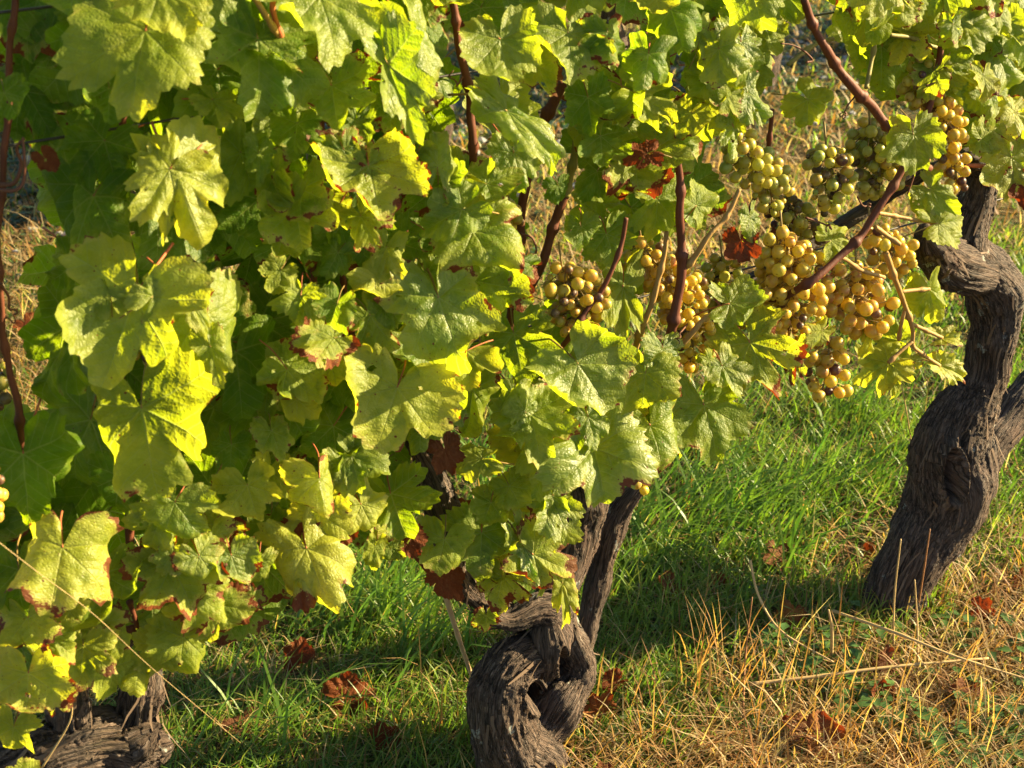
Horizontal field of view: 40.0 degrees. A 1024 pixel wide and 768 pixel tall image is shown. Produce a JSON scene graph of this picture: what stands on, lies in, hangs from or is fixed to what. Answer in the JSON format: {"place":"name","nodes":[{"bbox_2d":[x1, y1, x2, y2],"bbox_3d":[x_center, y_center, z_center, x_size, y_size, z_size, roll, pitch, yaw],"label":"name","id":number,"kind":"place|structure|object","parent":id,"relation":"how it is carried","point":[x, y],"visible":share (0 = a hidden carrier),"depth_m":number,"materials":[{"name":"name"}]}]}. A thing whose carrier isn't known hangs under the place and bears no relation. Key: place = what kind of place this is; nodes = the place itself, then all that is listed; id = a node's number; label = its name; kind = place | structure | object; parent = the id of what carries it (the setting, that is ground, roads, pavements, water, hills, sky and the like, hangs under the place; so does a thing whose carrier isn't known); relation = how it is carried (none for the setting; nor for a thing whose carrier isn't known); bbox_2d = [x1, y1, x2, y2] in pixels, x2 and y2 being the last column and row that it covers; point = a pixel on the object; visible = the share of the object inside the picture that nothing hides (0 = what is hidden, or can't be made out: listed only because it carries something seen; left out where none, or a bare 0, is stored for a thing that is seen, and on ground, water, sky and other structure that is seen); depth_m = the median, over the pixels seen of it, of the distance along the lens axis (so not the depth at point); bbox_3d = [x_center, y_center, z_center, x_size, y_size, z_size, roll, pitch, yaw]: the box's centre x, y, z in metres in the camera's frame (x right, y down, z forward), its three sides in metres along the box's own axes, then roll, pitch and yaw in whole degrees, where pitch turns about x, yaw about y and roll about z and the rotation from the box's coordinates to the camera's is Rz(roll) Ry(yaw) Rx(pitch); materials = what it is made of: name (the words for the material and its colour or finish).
{"place":"outdoors","nodes":[
{"label":"outdoors","id":0,"kind":"place"},
{"bbox_2d":[0,0,1023,767],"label":"ground","id":1,"kind":"structure","parent":0,"point":[534,218],"depth_m":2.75,"materials":[{"name":"green plant"}]},
{"bbox_2d":[11,312,33,330],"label":"fallen leaf","id":2,"kind":"object","parent":1,"relation":"on","point":[20,323],"visible":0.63,"depth_m":3.65,"materials":[{"name":"brown plant"}]},
{"bbox_2d":[0,0,336,767],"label":"grapevine","id":3,"kind":"object","parent":1,"relation":"on","point":[112,450],"visible":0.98,"depth_m":1.50,"materials":[{"name":"green plant"}]},
{"bbox_2d":[0,475,8,521],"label":"grape bunch","id":4,"kind":"object","parent":3,"relation":"attached to","point":[4,494],"visible":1,"depth_m":1.40,"materials":[{"name":"yellow food"}]},
{"bbox_2d":[0,351,15,410],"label":"grape bunch","id":5,"kind":"object","parent":3,"relation":"attached to","point":[5,398],"visible":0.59,"depth_m":1.58,"materials":[{"name":"food"}]},
{"bbox_2d":[0,5,54,13],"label":"trellis wire","id":6,"kind":"object","parent":3,"relation":"attached to","point":[29,9],"depth_m":1.37,"materials":[{"name":"grey metal"}]},
{"bbox_2d":[41,707,72,767],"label":"dry stalk","id":7,"kind":"object","parent":3,"relation":"attached to","point":[48,757],"visible":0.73,"depth_m":1.60,"materials":[{"name":"beige plant"}]},
{"bbox_2d":[0,543,237,740],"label":"dry stalk","id":8,"kind":"object","parent":3,"relation":"attached to","point":[107,626],"visible":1,"depth_m":1.45,"materials":[{"name":"beige plant"}]},
{"bbox_2d":[135,352,145,371],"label":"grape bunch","id":9,"kind":"object","parent":3,"relation":"attached to","point":[142,357],"visible":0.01,"depth_m":1.64,"materials":[{"name":"green food"}]},
{"bbox_2d":[222,706,264,740],"bbox_3d":[-0.439,0.564,2.322,0.087,0.033,0.063,-10,59,-36],"label":"fallen leaf","id":10,"kind":"object","parent":1,"relation":"on","point":[228,722],"visible":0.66,"depth_m":2.31,"materials":[{"name":"brown plant"}]},
{"bbox_2d":[283,636,314,675],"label":"fallen leaf","id":11,"kind":"object","parent":1,"relation":"on","point":[306,651],"visible":0.94,"depth_m":2.47,"materials":[{"name":"brown plant"}]},
{"bbox_2d":[321,671,376,717],"bbox_3d":[-0.280,0.527,2.374,0.108,0.053,0.077,-14,68,-21],"label":"fallen leaf","id":12,"kind":"object","parent":1,"relation":"on","point":[331,685],"visible":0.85,"depth_m":2.37,"materials":[{"name":"brown plant"}]},
{"bbox_2d":[367,720,402,753],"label":"fallen leaf","id":13,"kind":"object","parent":1,"relation":"on","point":[382,728],"visible":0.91,"depth_m":2.29,"materials":[{"name":"brown plant"}]},
{"bbox_2d":[9,19,857,275],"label":"stones","id":14,"kind":"object","parent":1,"relation":"on","point":[787,55],"visible":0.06,"depth_m":5.41,"materials":[{"name":"grey stone"}]},
{"bbox_2d":[429,7,458,144],"bbox_3d":[-0.264,-1.466,4.609,1.331,1.643,0.519,-16,32,-27],"label":"grapevine","id":15,"kind":"object","parent":1,"relation":"on","point":[449,128],"depth_m":4.88,"materials":[{"name":"green plant"}]},
{"bbox_2d":[443,598,471,676],"bbox_3d":[-0.087,0.404,2.259,0.061,0.212,0.011,-15,31,-26],"label":"cane stake","id":16,"kind":"object","parent":1,"relation":"on","point":[455,626],"visible":0.75,"depth_m":2.25,"materials":[{"name":"wood"}]},
{"bbox_2d":[253,0,740,767],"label":"grapevine","id":17,"kind":"object","parent":1,"relation":"on","point":[427,272],"visible":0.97,"depth_m":1.70,"materials":[{"name":"green plant"}]},
{"bbox_2d":[508,195,524,228],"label":"grape bunch","id":18,"kind":"object","parent":17,"relation":"attached to","point":[517,220],"visible":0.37,"depth_m":1.82,"materials":[{"name":"green food"}]},
{"bbox_2d":[543,241,611,337],"bbox_3d":[0.083,-0.122,1.831,0.105,0.137,0.076,-17,32,-29],"label":"grape bunch","id":19,"kind":"object","parent":17,"relation":"hanging from","point":[568,285],"visible":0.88,"depth_m":1.82,"materials":[{"name":"yellow food"}]},
{"bbox_2d":[635,482,648,494],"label":"grape bunch","id":20,"kind":"object","parent":17,"relation":"attached to","point":[643,489],"visible":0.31,"depth_m":2.09,"materials":[{"name":"yellow food"}]},
{"bbox_2d":[622,230,715,373],"bbox_3d":[0.220,-0.119,1.951,0.161,0.263,0.080,-11,30,-19],"label":"grape bunch","id":21,"kind":"object","parent":17,"relation":"attached to","point":[696,284],"visible":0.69,"depth_m":1.94,"materials":[{"name":"yellow food"}]},
{"bbox_2d":[0,0,1023,767],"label":"grass","id":22,"kind":"structure","parent":1,"relation":"on","point":[728,506],"depth_m":2.63,"materials":[{"name":"plant"}]},
{"bbox_2d":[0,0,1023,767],"bbox_3d":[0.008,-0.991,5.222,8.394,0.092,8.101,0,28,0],"label":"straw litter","id":23,"kind":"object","parent":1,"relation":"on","point":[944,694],"visible":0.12,"depth_m":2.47,"materials":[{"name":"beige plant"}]},
{"bbox_2d":[0,0,1023,767],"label":"weeds","id":24,"kind":"object","parent":1,"relation":"on","point":[866,692],"visible":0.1,"depth_m":2.45,"materials":[{"name":"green plant"}]},
{"bbox_2d":[543,0,629,49],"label":"grapevine","id":25,"kind":"object","parent":1,"relation":"on","point":[606,13],"visible":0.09,"depth_m":4.96,"materials":[{"name":"green plant"}]},
{"bbox_2d":[583,690,617,725],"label":"fallen leaf","id":26,"kind":"object","parent":1,"relation":"on","point":[594,704],"visible":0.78,"depth_m":2.35,"materials":[{"name":"brown plant"}]},
{"bbox_2d":[597,760,612,767],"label":"fallen leaf","id":27,"kind":"object","parent":1,"relation":"on","point":[600,763],"visible":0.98,"depth_m":2.22,"materials":[{"name":"brown plant"}]},
{"bbox_2d":[602,667,627,691],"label":"fallen leaf","id":28,"kind":"object","parent":1,"relation":"on","point":[608,675],"visible":0.91,"depth_m":2.40,"materials":[{"name":"brown plant"}]},
{"bbox_2d":[659,570,684,600],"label":"fallen leaf","id":29,"kind":"object","parent":1,"relation":"on","point":[671,574],"visible":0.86,"depth_m":2.64,"materials":[{"name":"brown plant"}]},
{"bbox_2d":[711,573,728,584],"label":"fallen leaf","id":30,"kind":"object","parent":1,"relation":"on","point":[721,577],"visible":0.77,"depth_m":2.67,"materials":[{"name":"plant"}]},
{"bbox_2d":[742,597,752,721],"bbox_3d":[0.394,0.460,2.354,0.004,0.182,0.113,4,28,7],"label":"dry stalk","id":31,"kind":"object","parent":1,"relation":"on","point":[745,655],"visible":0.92,"depth_m":2.39,"materials":[{"name":"beige plant"}]},
{"bbox_2d":[753,539,791,570],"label":"fallen leaf","id":32,"kind":"object","parent":1,"relation":"on","point":[778,551],"visible":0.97,"depth_m":2.72,"materials":[{"name":"brown plant"}]},
{"bbox_2d":[767,53,781,90],"bbox_3d":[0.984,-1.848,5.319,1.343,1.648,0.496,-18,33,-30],"label":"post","id":33,"kind":"object","parent":1,"relation":"on","point":[776,65],"visible":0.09,"depth_m":5.59,"materials":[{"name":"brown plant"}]},
{"bbox_2d":[772,599,807,639],"bbox_3d":[0.509,0.433,2.567,0.063,0.029,0.073,19,59,16],"label":"fallen leaf","id":34,"kind":"object","parent":1,"relation":"on","point":[786,611],"visible":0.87,"depth_m":2.56,"materials":[{"name":"brown plant"}]},
{"bbox_2d":[748,560,833,662],"bbox_3d":[0.482,0.402,2.474,0.028,0.110,0.204,-22,35,-35],"label":"dry stalk","id":35,"kind":"object","parent":1,"relation":"on","point":[760,599],"visible":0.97,"depth_m":2.50,"materials":[{"name":"beige plant"}]},
{"bbox_2d":[782,709,813,741],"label":"fallen leaf","id":36,"kind":"object","parent":1,"relation":"on","point":[786,718],"visible":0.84,"depth_m":2.31,"materials":[{"name":"brown plant"}]},
{"bbox_2d":[790,710,849,761],"bbox_3d":[0.500,0.573,2.280,0.089,0.042,0.083,21,59,-3],"label":"fallen leaf","id":37,"kind":"object","parent":1,"relation":"on","point":[840,729],"visible":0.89,"depth_m":2.28,"materials":[{"name":"brown plant"}]},
{"bbox_2d":[828,609,833,659],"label":"dry stalk","id":38,"kind":"object","parent":1,"relation":"on","point":[831,636],"visible":0.98,"depth_m":2.44,"materials":[{"name":"beige plant"}]},
{"bbox_2d":[666,0,1023,621],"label":"grapevine","id":39,"kind":"object","parent":1,"relation":"on","point":[968,434],"visible":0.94,"depth_m":2.06,"materials":[{"name":"green plant"}]},
{"bbox_2d":[0,11,833,146],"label":"trellis wire","id":40,"kind":"object","parent":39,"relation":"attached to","point":[177,118],"visible":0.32,"depth_m":1.52,"materials":[{"name":"grey metal"}]},
{"bbox_2d":[701,235,745,329],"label":"grape bunch","id":41,"kind":"object","parent":39,"relation":"attached to","point":[719,265],"visible":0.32,"depth_m":2.06,"materials":[{"name":"green food"}]},
{"bbox_2d":[473,198,1002,342],"bbox_3d":[1.012,-0.371,2.464,5.400,0.015,0.003,-16,32,-28],"label":"trellis wire","id":42,"kind":"object","parent":39,"relation":"attached to","point":[717,276],"visible":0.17,"depth_m":2.11,"materials":[{"name":"grey metal"}]},
{"bbox_2d":[719,128,794,216],"bbox_3d":[0.337,-0.303,1.932,0.073,0.174,0.133,24,36,38],"label":"grape bunch","id":43,"kind":"object","parent":39,"relation":"attached to","point":[755,162],"visible":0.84,"depth_m":1.92,"materials":[{"name":"food"}]},
{"bbox_2d":[754,211,834,351],"bbox_3d":[0.407,-0.148,2.033,0.134,0.234,0.089,-18,33,-30],"label":"grape bunch","id":44,"kind":"object","parent":39,"relation":"attached to","point":[793,257],"visible":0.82,"depth_m":2.01,"materials":[{"name":"yellow food"}]},
{"bbox_2d":[764,195,834,244],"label":"grape bunch","id":45,"kind":"object","parent":39,"relation":"attached to","point":[799,226],"visible":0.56,"depth_m":2.09,"materials":[{"name":"green food"}]},
{"bbox_2d":[803,320,852,402],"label":"grape bunch","id":46,"kind":"object","parent":39,"relation":"attached to","point":[829,371],"visible":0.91,"depth_m":2.17,"materials":[{"name":"yellow food"}]},
{"bbox_2d":[802,122,858,214],"bbox_3d":[0.457,-0.308,2.026,0.096,0.142,0.059,-20,34,-33],"label":"grape bunch","id":47,"kind":"object","parent":39,"relation":"attached to","point":[845,177],"visible":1,"depth_m":2.02,"materials":[{"name":"green food"}]},
{"bbox_2d":[821,249,899,339],"bbox_3d":[0.528,-0.132,2.136,0.154,0.174,0.095,-11,30,-21],"label":"grape bunch","id":48,"kind":"object","parent":39,"relation":"attached to","point":[860,291],"visible":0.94,"depth_m":2.12,"materials":[{"name":"yellow food"}]},
{"bbox_2d":[843,110,908,200],"bbox_3d":[0.545,-0.343,2.074,0.131,0.158,0.077,-14,31,-24],"label":"grape bunch","id":49,"kind":"object","parent":39,"relation":"hanging from","point":[864,151],"visible":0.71,"depth_m":2.05,"materials":[{"name":"green food"}]},
{"bbox_2d":[862,202,919,279],"bbox_3d":[0.571,-0.215,2.143,0.111,0.144,0.064,-18,33,-30],"label":"grape bunch","id":50,"kind":"object","parent":39,"relation":"attached to","point":[874,242],"visible":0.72,"depth_m":2.14,"materials":[{"name":"yellow food"}]},
{"bbox_2d":[897,58,935,111],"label":"grape bunch","id":51,"kind":"object","parent":39,"relation":"attached to","point":[907,91],"visible":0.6,"depth_m":2.03,"materials":[{"name":"green food"}]},
{"bbox_2d":[931,93,971,193],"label":"grape bunch","id":52,"kind":"object","parent":39,"relation":"attached to","point":[950,111],"visible":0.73,"depth_m":2.07,"materials":[{"name":"yellow food"}]},
{"bbox_2d":[846,53,853,69],"bbox_3d":[1.423,-1.960,5.549,0.054,1.550,0.044,0,28,0],"label":"vineyard post","id":53,"kind":"object","parent":1,"relation":"on","point":[849,60],"depth_m":5.86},
{"bbox_2d":[749,657,988,686],"bbox_3d":[0.618,0.495,2.420,0.427,0.021,0.015,-3,28,-6],"label":"dry stalk","id":54,"kind":"object","parent":1,"relation":"on","point":[823,675],"visible":0.94,"depth_m":2.41,"materials":[{"name":"beige plant"}]},
{"bbox_2d":[862,541,875,558],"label":"fallen leaf","id":55,"kind":"object","parent":1,"relation":"on","point":[868,546],"visible":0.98,"depth_m":2.75,"materials":[{"name":"brown plant"}]},
{"bbox_2d":[870,679,896,706],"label":"fallen leaf","id":56,"kind":"object","parent":1,"relation":"on","point":[882,682],"visible":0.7,"depth_m":2.39,"materials":[{"name":"brown plant"}]},
{"bbox_2d":[872,644,895,675],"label":"fallen leaf","id":57,"kind":"object","parent":1,"relation":"on","point":[888,650],"visible":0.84,"depth_m":2.45,"materials":[{"name":"brown plant"}]},
{"bbox_2d":[892,539,901,651],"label":"dry stalk","id":58,"kind":"object","parent":1,"relation":"on","point":[893,634],"visible":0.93,"depth_m":2.46,"materials":[{"name":"beige plant"}]},
{"bbox_2d":[901,381,910,439],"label":"dry stalk","id":59,"kind":"object","parent":1,"relation":"on","point":[906,410],"visible":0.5,"depth_m":2.57,"materials":[{"name":"beige plant"}]},
{"bbox_2d":[914,580,919,685],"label":"dry stalk","id":60,"kind":"object","parent":1,"relation":"on","point":[916,624],"visible":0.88,"depth_m":2.47,"materials":[{"name":"beige plant"}]},
{"bbox_2d":[918,529,930,602],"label":"dry stalk","id":61,"kind":"object","parent":1,"relation":"on","point":[921,585],"visible":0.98,"depth_m":2.49,"materials":[{"name":"beige plant"}]},
{"bbox_2d":[832,609,1023,678],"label":"dry stalk","id":62,"kind":"object","parent":1,"relation":"on","point":[909,638],"visible":0.98,"depth_m":2.44,"materials":[{"name":"beige plant"}]},
{"bbox_2d":[948,676,981,712],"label":"fallen leaf","id":63,"kind":"object","parent":1,"relation":"on","point":[961,682],"visible":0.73,"depth_m":2.38,"materials":[{"name":"brown plant"}]},
{"bbox_2d":[969,595,995,620],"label":"fallen leaf","id":64,"kind":"object","parent":1,"relation":"on","point":[982,602],"visible":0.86,"depth_m":2.58,"materials":[{"name":"orange plant"}]},
{"bbox_2d":[1011,567,1023,586],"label":"fallen leaf","id":65,"kind":"object","parent":1,"relation":"on","point":[1015,577],"visible":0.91,"depth_m":2.67,"materials":[{"name":"brown plant"}]}
]}

